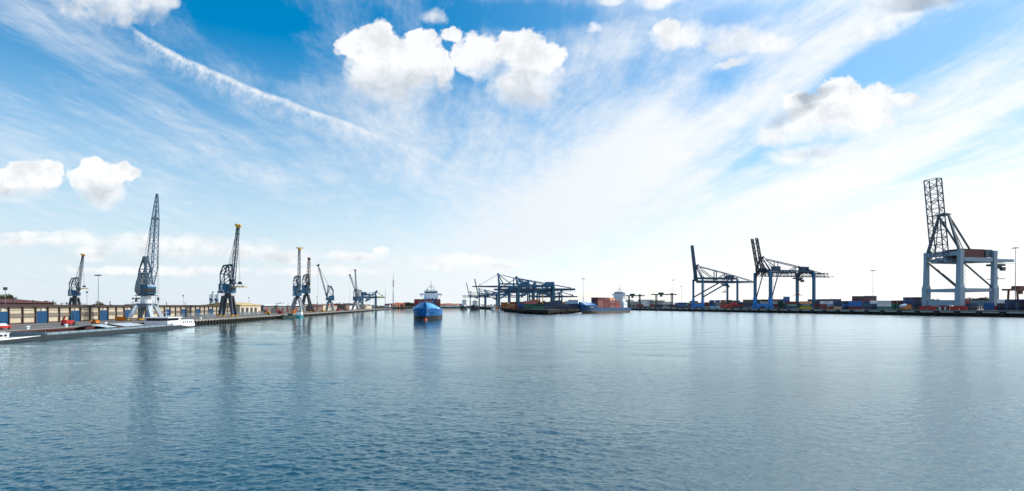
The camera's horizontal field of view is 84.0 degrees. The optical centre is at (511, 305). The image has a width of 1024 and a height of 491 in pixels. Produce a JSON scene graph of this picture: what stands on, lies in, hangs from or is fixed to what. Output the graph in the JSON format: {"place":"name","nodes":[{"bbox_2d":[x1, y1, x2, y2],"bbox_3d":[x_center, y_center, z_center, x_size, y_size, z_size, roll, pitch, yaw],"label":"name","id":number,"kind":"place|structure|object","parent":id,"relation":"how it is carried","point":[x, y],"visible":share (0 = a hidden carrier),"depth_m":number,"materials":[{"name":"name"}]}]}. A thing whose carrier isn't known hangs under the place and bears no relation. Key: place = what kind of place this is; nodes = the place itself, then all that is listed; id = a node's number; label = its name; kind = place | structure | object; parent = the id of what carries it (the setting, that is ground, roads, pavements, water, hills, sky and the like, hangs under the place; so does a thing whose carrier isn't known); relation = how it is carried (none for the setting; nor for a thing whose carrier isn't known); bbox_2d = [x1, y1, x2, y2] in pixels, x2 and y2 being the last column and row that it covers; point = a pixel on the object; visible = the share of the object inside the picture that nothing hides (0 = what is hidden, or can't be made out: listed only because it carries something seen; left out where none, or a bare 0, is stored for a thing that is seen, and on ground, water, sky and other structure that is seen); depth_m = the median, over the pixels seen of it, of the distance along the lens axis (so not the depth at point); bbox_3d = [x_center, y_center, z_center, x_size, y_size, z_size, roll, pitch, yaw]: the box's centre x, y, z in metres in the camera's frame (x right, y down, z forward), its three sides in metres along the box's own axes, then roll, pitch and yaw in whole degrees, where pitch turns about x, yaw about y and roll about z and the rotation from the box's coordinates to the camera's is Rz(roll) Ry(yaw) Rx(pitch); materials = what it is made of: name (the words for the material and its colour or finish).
{"place":"outdoors","nodes":[
{"label":"outdoors","id":0,"kind":"place"},
{"bbox_2d":[0,308,386,330],"bbox_3d":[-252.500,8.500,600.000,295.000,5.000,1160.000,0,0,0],"label":"quay ground","id":1,"kind":"structure","parent":0,"point":[43,325],"depth_m":199.66,"materials":[{"name":"concrete"}]},
{"bbox_2d":[3,287,7,304],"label":"lamp mast","id":2,"kind":"object","parent":1,"relation":"on","point":[5,288],"visible":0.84,"depth_m":177.97,"materials":[{"name":"grey metal"}]},
{"bbox_2d":[0,323,11,329],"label":"parked car","id":3,"kind":"object","parent":1,"relation":"on","point":[3,325],"visible":0.92,"depth_m":141.84,"materials":[{"name":"white paint"}]},
{"bbox_2d":[0,292,16,298],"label":"broadleaf tree","id":4,"kind":"object","parent":1,"relation":"on","point":[8,296],"visible":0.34,"depth_m":327.45,"materials":[{"name":"green plant"}]},
{"bbox_2d":[0,299,55,304],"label":"storage shed","id":5,"kind":"structure","parent":1,"relation":"on","point":[18,302],"depth_m":233.59,"materials":[{"name":"metal"}]},
{"bbox_2d":[61,313,75,325],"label":"forklift","id":6,"kind":"object","parent":1,"relation":"on","point":[69,322],"visible":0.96,"depth_m":169.76,"materials":[{"name":"red paint"}]},
{"bbox_2d":[68,254,88,304],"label":"harbour crane","id":7,"kind":"object","parent":1,"relation":"on","point":[74,299],"visible":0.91,"depth_m":489.69,"materials":[{"name":"blue metal"}]},
{"bbox_2d":[89,319,99,323],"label":"loading machine","id":8,"kind":"object","parent":1,"relation":"on","point":[95,321],"visible":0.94,"depth_m":181.84,"materials":[{"name":"orange metal"}]},
{"bbox_2d":[94,275,100,304],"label":"lamp mast","id":9,"kind":"object","parent":1,"relation":"on","point":[98,287],"visible":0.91,"depth_m":329.97,"materials":[{"name":"grey metal"}]},
{"bbox_2d":[0,300,234,324],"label":"warehouse","id":10,"kind":"structure","parent":1,"relation":"on","point":[21,314],"depth_m":212.88,"materials":[{"name":"brick"}]},
{"bbox_2d":[0,311,7,324],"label":"door","id":11,"kind":"structure","parent":10,"relation":"in","point":[3,315],"depth_m":176.02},
{"bbox_2d":[37,311,46,322],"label":"door","id":12,"kind":"structure","parent":10,"relation":"in","point":[41,315],"depth_m":192.57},
{"bbox_2d":[71,310,79,321],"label":"door","id":13,"kind":"structure","parent":10,"relation":"in","point":[76,313],"depth_m":210.77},
{"bbox_2d":[100,310,106,320],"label":"door","id":14,"kind":"structure","parent":10,"relation":"in","point":[103,313],"depth_m":227.68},
{"bbox_2d":[125,310,130,318],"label":"door","id":15,"kind":"structure","parent":10,"relation":"in","point":[127,312],"depth_m":245.10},
{"bbox_2d":[165,309,169,316],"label":"door","id":16,"kind":"structure","parent":10,"relation":"in","point":[167,311],"depth_m":280.94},
{"bbox_2d":[115,316,126,320],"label":"skip","id":17,"kind":"object","parent":1,"relation":"on","point":[120,318],"visible":1,"depth_m":217.97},
{"bbox_2d":[14,308,378,326],"bbox_3d":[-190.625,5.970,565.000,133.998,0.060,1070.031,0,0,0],"label":"crane rail","id":18,"kind":"object","parent":1,"relation":"on","point":[115,321],"visible":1,"depth_m":187.66,"materials":[{"name":"grey metal"}]},
{"bbox_2d":[125,194,163,320],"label":"harbour crane","id":19,"kind":"object","parent":18,"relation":"on","point":[144,289],"visible":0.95,"depth_m":222.06,"materials":[{"name":"grey paint"}]},
{"bbox_2d":[351,269,359,309],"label":"harbour crane","id":20,"kind":"object","parent":18,"relation":"on","point":[355,299],"visible":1,"depth_m":768.19,"materials":[{"name":"blue metal"}]},
{"bbox_2d":[8,308,385,329],"bbox_3d":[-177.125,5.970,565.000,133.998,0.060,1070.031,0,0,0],"label":"crane rail","id":21,"kind":"object","parent":1,"relation":"on","point":[137,322],"visible":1,"depth_m":197.65,"materials":[{"name":"grey metal"}]},
{"bbox_2d":[206,313,215,317],"bbox_3d":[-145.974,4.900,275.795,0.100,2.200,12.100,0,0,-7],"label":"van","id":22,"kind":"object","parent":1,"relation":"on","point":[210,314],"visible":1,"depth_m":275.26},
{"bbox_2d":[209,291,213,303],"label":"harbour crane","id":23,"kind":"object","parent":1,"relation":"on","point":[211,299],"visible":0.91,"depth_m":1038.15,"materials":[{"name":"grey paint"}]},
{"bbox_2d":[214,291,218,302],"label":"harbour crane","id":24,"kind":"object","parent":1,"relation":"on","point":[216,299],"visible":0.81,"depth_m":1058.32,"materials":[{"name":"grey paint"}]},
{"bbox_2d":[217,224,245,316],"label":"harbour crane","id":25,"kind":"object","parent":1,"relation":"on","point":[228,289],"visible":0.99,"depth_m":308.22,"materials":[{"name":"blue metal"}]},
{"bbox_2d":[206,302,260,313],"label":"gabled hall","id":26,"kind":"structure","parent":1,"relation":"on","point":[241,307],"depth_m":394.76,"materials":[{"name":"paint"}]},
{"bbox_2d":[277,309,283,313],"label":"shipping container","id":27,"kind":"object","parent":1,"relation":"on","point":[280,312],"visible":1,"depth_m":403.71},
{"bbox_2d":[259,304,306,312],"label":"transit shed","id":28,"kind":"structure","parent":1,"relation":"on","point":[272,308],"depth_m":460.38,"materials":[{"name":"white paint"}]},
{"bbox_2d":[289,247,304,312],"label":"harbour crane","id":29,"kind":"object","parent":1,"relation":"on","point":[297,292],"visible":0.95,"depth_m":458.02,"materials":[{"name":"blue metal"}]},
{"bbox_2d":[302,257,312,311],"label":"harbour crane","id":30,"kind":"object","parent":1,"relation":"on","point":[306,289],"visible":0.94,"depth_m":492.89,"materials":[{"name":"blue metal"}]},
{"bbox_2d":[305,304,322,310],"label":"quay shed","id":31,"kind":"structure","parent":1,"relation":"on","point":[317,307],"depth_m":587.69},
{"bbox_2d":[316,264,333,310],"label":"harbour crane","id":32,"kind":"object","parent":1,"relation":"on","point":[329,298],"visible":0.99,"depth_m":591.27,"materials":[{"name":"blue metal"}]},
{"bbox_2d":[333,304,349,309],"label":"quay shed","id":33,"kind":"structure","parent":1,"relation":"on","point":[342,306],"depth_m":760.62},
{"bbox_2d":[349,274,362,309],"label":"harbour crane","id":34,"kind":"object","parent":1,"relation":"on","point":[360,300],"visible":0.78,"depth_m":812.73,"materials":[{"name":"blue metal"}]},
{"bbox_2d":[359,304,371,308],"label":"quay shed","id":35,"kind":"structure","parent":1,"relation":"on","point":[365,306],"depth_m":996.10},
{"bbox_2d":[358,290,384,308],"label":"gantry crane","id":36,"kind":"object","parent":1,"relation":"on","point":[367,295],"visible":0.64,"depth_m":973.53,"materials":[{"name":"blue metal"}]},
{"bbox_2d":[0,308,1023,490],"bbox_3d":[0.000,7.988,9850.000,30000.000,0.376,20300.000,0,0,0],"label":"water","id":37,"kind":"structure","parent":0,"point":[403,399],"depth_m":45.90,"materials":[{"name":"liquid"}]},
{"bbox_2d":[0,316,194,343],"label":"river barge","id":38,"kind":"object","parent":37,"relation":"on","point":[157,323],"visible":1,"depth_m":158.37,"materials":[{"name":"white paint"}]},
{"bbox_2d":[125,297,139,304],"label":"motor yacht","id":39,"kind":"object","parent":37,"relation":"on","point":[135,298],"visible":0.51,"depth_m":435.05,"materials":[{"name":"white paint"}]},
{"bbox_2d":[0,308,391,332],"bbox_3d":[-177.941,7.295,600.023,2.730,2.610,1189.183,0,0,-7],"label":"quay wall","id":40,"kind":"structure","parent":37,"relation":"in","point":[214,320],"depth_m":292.77,"materials":[{"name":"concrete"}]},
{"bbox_2d":[281,314,295,317],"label":"work boat","id":41,"kind":"object","parent":37,"relation":"on","point":[288,316],"visible":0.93,"depth_m":357.63,"materials":[{"name":"metal"}]},
{"bbox_2d":[294,309,303,316],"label":"work boat","id":42,"kind":"object","parent":37,"relation":"on","point":[299,312],"visible":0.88,"depth_m":390.30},
{"bbox_2d":[413,287,442,319],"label":"cargo ship","id":43,"kind":"object","parent":37,"relation":"on","point":[426,311],"visible":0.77,"depth_m":318.73,"materials":[{"name":"blue paint"}]},
{"bbox_2d":[460,300,467,308],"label":"cargo ship","id":44,"kind":"object","parent":37,"relation":"on","point":[464,305],"visible":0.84,"depth_m":1274.46,"materials":[{"name":"grey paint"}]},
{"bbox_2d":[470,300,478,309],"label":"cargo ship","id":45,"kind":"object","parent":37,"relation":"on","point":[474,306],"visible":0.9,"depth_m":1107.29,"materials":[{"name":"metal"}]},
{"bbox_2d":[578,289,631,313],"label":"cargo ship","id":46,"kind":"object","parent":37,"relation":"on","point":[588,308],"visible":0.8,"depth_m":584.88,"materials":[{"name":"blue paint"}]},
{"bbox_2d":[0,0,1023,305],"label":"sky","id":47,"kind":"structure","parent":0,"point":[419,145],"materials":[{"name":"blue"}]},
{"bbox_2d":[468,307,580,314],"bbox_3d":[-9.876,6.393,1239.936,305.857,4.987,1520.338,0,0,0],"label":"quay wall","id":48,"kind":"structure","parent":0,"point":[547,312],"depth_m":541.74,"materials":[{"name":"concrete"}]},
{"bbox_2d":[627,301,641,306],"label":"storage hall","id":49,"kind":"structure","parent":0,"point":[633,303],"depth_m":993.12,"materials":[{"name":"concrete"}]},
{"bbox_2d":[637,300,649,303],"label":"storage hall","id":50,"kind":"structure","parent":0,"point":[645,301],"depth_m":1002.41,"materials":[{"name":"white paint"}]},
{"bbox_2d":[650,300,664,303],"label":"storage hall","id":51,"kind":"structure","parent":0,"point":[653,301],"depth_m":993.64,"materials":[{"name":"concrete"}]},
{"bbox_2d":[468,306,1019,311],"bbox_3d":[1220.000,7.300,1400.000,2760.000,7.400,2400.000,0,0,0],"label":"terminal ground","id":52,"kind":"structure","parent":0,"point":[783,309],"depth_m":500.06,"materials":[{"name":"concrete"}]},
{"bbox_2d":[466,283,488,305],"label":"gantry crane","id":53,"kind":"object","parent":52,"relation":"on","point":[473,296],"visible":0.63,"depth_m":1877.83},
{"bbox_2d":[474,279,497,306],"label":"gantry crane","id":54,"kind":"object","parent":52,"relation":"on","point":[479,293],"visible":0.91,"depth_m":1557.07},
{"bbox_2d":[463,289,523,306],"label":"gantry crane","id":55,"kind":"object","parent":52,"relation":"on","point":[491,294],"visible":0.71,"depth_m":1117.73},
{"bbox_2d":[56,302,953,306],"bbox_3d":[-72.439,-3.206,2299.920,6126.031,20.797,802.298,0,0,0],"label":"woods","id":56,"kind":"object","parent":52,"relation":"on","point":[336,303],"visible":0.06,"depth_m":2300.66,"materials":[{"name":"green plant"}]},
{"bbox_2d":[472,273,540,307],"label":"gantry crane","id":57,"kind":"object","parent":52,"relation":"on","point":[502,283],"visible":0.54,"depth_m":946.21,"materials":[{"name":"blue metal"}]},
{"bbox_2d":[499,283,549,301],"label":"gantry crane","id":58,"kind":"object","parent":52,"relation":"on","point":[532,296],"visible":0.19,"depth_m":795.45,"materials":[{"name":"blue metal"}]},
{"bbox_2d":[494,276,575,305],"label":"gantry crane","id":59,"kind":"object","parent":52,"relation":"on","point":[552,289],"visible":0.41,"depth_m":643.10,"materials":[{"name":"blue metal"}]},
{"bbox_2d":[532,306,542,308],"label":"shipping container","id":60,"kind":"object","parent":52,"relation":"on","point":[537,307],"visible":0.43,"depth_m":539.04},
{"bbox_2d":[543,306,556,308],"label":"shipping container","id":61,"kind":"object","parent":52,"relation":"on","point":[549,307],"visible":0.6,"depth_m":521.17,"materials":[{"name":"metal"}]},
{"bbox_2d":[528,291,577,301],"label":"gantry crane","id":62,"kind":"object","parent":52,"relation":"on","point":[539,295],"visible":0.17,"depth_m":978.60,"materials":[{"name":"blue metal"}]},
{"bbox_2d":[557,306,568,308],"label":"shipping container","id":63,"kind":"object","parent":52,"relation":"on","point":[562,307],"visible":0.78,"depth_m":534.04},
{"bbox_2d":[626,294,644,307],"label":"yard gantry","id":64,"kind":"object","parent":52,"relation":"on","point":[633,295],"visible":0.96,"depth_m":896.35,"materials":[{"name":"grey metal"}]},
{"bbox_2d":[651,292,676,307],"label":"yard gantry","id":65,"kind":"object","parent":52,"relation":"on","point":[662,293],"visible":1,"depth_m":876.76,"materials":[{"name":"grey metal"}]},
{"bbox_2d":[690,245,752,307],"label":"gantry crane","id":66,"kind":"object","parent":52,"relation":"on","point":[716,279],"visible":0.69,"depth_m":751.22,"materials":[{"name":"blue metal"}]},
{"bbox_2d":[725,302,736,308],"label":"reach stacker","id":67,"kind":"object","parent":52,"relation":"on","point":[727,306],"visible":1,"depth_m":604.41,"materials":[{"name":"red metal"}]},
{"bbox_2d":[750,238,831,308],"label":"gantry crane","id":68,"kind":"object","parent":52,"relation":"on","point":[800,272],"visible":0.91,"depth_m":628.72,"materials":[{"name":"blue metal"}]},
{"bbox_2d":[785,306,796,308],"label":"shipping container","id":69,"kind":"object","parent":52,"relation":"on","point":[790,307],"visible":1,"depth_m":608.90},
{"bbox_2d":[800,306,811,308],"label":"shipping container","id":70,"kind":"object","parent":52,"relation":"on","point":[805,307],"visible":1,"depth_m":590.17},
{"bbox_2d":[631,308,1023,317],"bbox_3d":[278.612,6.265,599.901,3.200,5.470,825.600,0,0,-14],"label":"quay wall","id":71,"kind":"structure","parent":52,"relation":"on","point":[980,313],"depth_m":492.51,"materials":[{"name":"concrete"}]},
{"bbox_2d":[848,306,861,308],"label":"shipping container","id":72,"kind":"object","parent":52,"relation":"on","point":[854,307],"visible":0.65,"depth_m":530.11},
{"bbox_2d":[899,304,910,309],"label":"mixer truck","id":73,"kind":"object","parent":52,"relation":"on","point":[904,306],"visible":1,"depth_m":431.11,"materials":[{"name":"orange metal"}]},
{"bbox_2d":[919,178,1015,309],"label":"gantry crane","id":74,"kind":"object","parent":52,"relation":"on","point":[959,257],"visible":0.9,"depth_m":426.10,"materials":[{"name":"grey blue painted steel"},{"name":"dark grey steel"}]},
{"bbox_2d":[984,307,994,309],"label":"shipping container","id":75,"kind":"object","parent":52,"relation":"on","point":[989,308],"visible":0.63,"depth_m":412.99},
{"bbox_2d":[984,303,994,306],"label":"shipping container","id":76,"kind":"object","parent":75,"relation":"on","point":[989,304],"visible":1,"depth_m":412.99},
{"bbox_2d":[1005,307,1014,310],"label":"shipping container","id":77,"kind":"object","parent":52,"relation":"on","point":[1009,308],"visible":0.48,"depth_m":398.64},
{"bbox_2d":[1005,303,1014,306],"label":"shipping container","id":78,"kind":"object","parent":77,"relation":"on","point":[1009,304],"visible":0.45,"depth_m":398.65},
{"bbox_2d":[1005,299,1014,302],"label":"shipping container","id":79,"kind":"object","parent":78,"relation":"on","point":[1009,300],"visible":0.6,"depth_m":398.64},
{"bbox_2d":[1002,286,1023,298],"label":"yard gantry","id":80,"kind":"object","parent":52,"relation":"on","point":[1019,289],"visible":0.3,"depth_m":466.26,"materials":[{"name":"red metal"}]},
{"bbox_2d":[1011,247,1017,298],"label":"lamp mast","id":81,"kind":"object","parent":52,"relation":"on","point":[1015,270],"visible":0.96,"depth_m":454.76,"materials":[{"name":"grey metal"}]},
{"bbox_2d":[1015,307,1023,310],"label":"shipping container","id":82,"kind":"object","parent":52,"relation":"on","point":[1019,308],"visible":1,"depth_m":393.00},
{"bbox_2d":[1015,303,1023,306],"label":"shipping container","id":83,"kind":"object","parent":82,"relation":"on","point":[1019,304],"visible":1,"depth_m":393.00,"materials":[{"name":"metal"}]},
{"bbox_2d":[1015,299,1023,302],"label":"shipping container","id":84,"kind":"object","parent":83,"relation":"on","point":[1019,300],"visible":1,"depth_m":393.00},
{"bbox_3d":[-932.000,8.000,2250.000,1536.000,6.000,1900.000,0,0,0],"label":"far shore","id":85,"kind":"structure","parent":0,"visible":0},
{"bbox_2d":[372,307,459,307],"bbox_3d":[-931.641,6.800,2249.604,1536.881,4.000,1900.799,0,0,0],"label":"bank wall","id":86,"kind":"structure","parent":85,"relation":"on","point":[412,307],"depth_m":1518.94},
{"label":"shipping container","id":87,"kind":"object","parent":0,"visible":0},
{"bbox_2d":[785,301,796,303],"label":"shipping container","id":88,"kind":"object","parent":87,"relation":"on","point":[790,302],"visible":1,"depth_m":608.88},
{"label":"shipping container","id":89,"kind":"object","parent":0,"visible":0},
{"bbox_2d":[800,301,811,303],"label":"shipping container","id":90,"kind":"object","parent":89,"relation":"on","point":[805,302],"visible":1,"depth_m":590.19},
{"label":"shipping container","id":91,"kind":"object","parent":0,"visible":0},
{"bbox_2d":[820,301,832,303],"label":"shipping container","id":92,"kind":"object","parent":91,"relation":"on","point":[826,302],"visible":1,"depth_m":562.59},
{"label":"shipping container","id":93,"kind":"object","parent":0,"visible":0},
{"bbox_2d":[848,301,861,303],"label":"shipping container","id":94,"kind":"object","parent":93,"relation":"on","point":[854,302],"visible":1,"depth_m":530.11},
{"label":"shipping container","id":95,"kind":"object","parent":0,"visible":0},
{"bbox_2d":[877,304,890,306],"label":"shipping container","id":96,"kind":"object","parent":95,"relation":"on","point":[883,305],"visible":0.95,"depth_m":500.23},
{"bbox_2d":[877,301,891,303],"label":"shipping container","id":97,"kind":"object","parent":96,"relation":"on","point":[883,302],"visible":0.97,"depth_m":500.25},
{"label":"shipping container","id":98,"kind":"object","parent":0,"visible":0},
{"bbox_2d":[903,300,912,302],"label":"shipping container","id":99,"kind":"object","parent":98,"relation":"on","point":[907,301],"visible":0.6,"depth_m":475.69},
{"bbox_2d":[903,297,912,299],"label":"shipping container","id":100,"kind":"object","parent":99,"relation":"on","point":[907,298],"visible":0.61,"depth_m":475.69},
{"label":"shipping container","id":101,"kind":"object","parent":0,"visible":0},
{"bbox_2d":[913,303,921,306],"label":"shipping container","id":102,"kind":"object","parent":101,"relation":"on","point":[917,304],"visible":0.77,"depth_m":467.47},
{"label":"shipping container","id":103,"kind":"object","parent":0,"visible":0},
{"bbox_2d":[967,303,976,306],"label":"shipping container","id":104,"kind":"object","parent":103,"relation":"on","point":[971,304],"visible":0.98,"depth_m":423.76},
{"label":"shipping container","id":105,"kind":"object","parent":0,"visible":0},
{"bbox_2d":[997,303,1004,306],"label":"shipping container","id":106,"kind":"object","parent":105,"relation":"on","point":[1000,304],"visible":0.45,"depth_m":405.17,"materials":[{"name":"metal"}]},
{"bbox_2d":[997,299,1004,302],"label":"shipping container","id":107,"kind":"object","parent":106,"relation":"on","point":[1000,300],"visible":0.41,"depth_m":405.15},
{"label":"shipping container","id":108,"kind":"object","parent":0,"visible":0},
{"bbox_2d":[852,296,863,298],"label":"shipping container","id":109,"kind":"object","parent":108,"relation":"on","point":[857,297],"visible":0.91,"depth_m":575.69,"materials":[{"name":"metal"}]},
{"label":"shipping container","id":110,"kind":"object","parent":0,"visible":0},
{"bbox_2d":[864,298,876,300],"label":"shipping container","id":111,"kind":"object","parent":110,"relation":"on","point":[870,299],"visible":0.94,"depth_m":562.15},
{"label":"shipping container","id":112,"kind":"object","parent":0,"visible":0},
{"bbox_2d":[524,301,536,303],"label":"shipping container","id":113,"kind":"object","parent":112,"relation":"on","point":[530,302],"visible":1,"depth_m":559.04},
{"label":"shipping container","id":114,"kind":"object","parent":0,"visible":0},
{"bbox_2d":[549,301,560,303],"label":"shipping container","id":115,"kind":"object","parent":114,"relation":"on","point":[554,302],"visible":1,"depth_m":589.06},
{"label":"shipping container","id":116,"kind":"object","parent":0,"visible":0},
{"bbox_2d":[565,301,577,303],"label":"shipping container","id":117,"kind":"object","parent":116,"relation":"on","point":[571,302],"visible":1,"depth_m":555.03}
]}

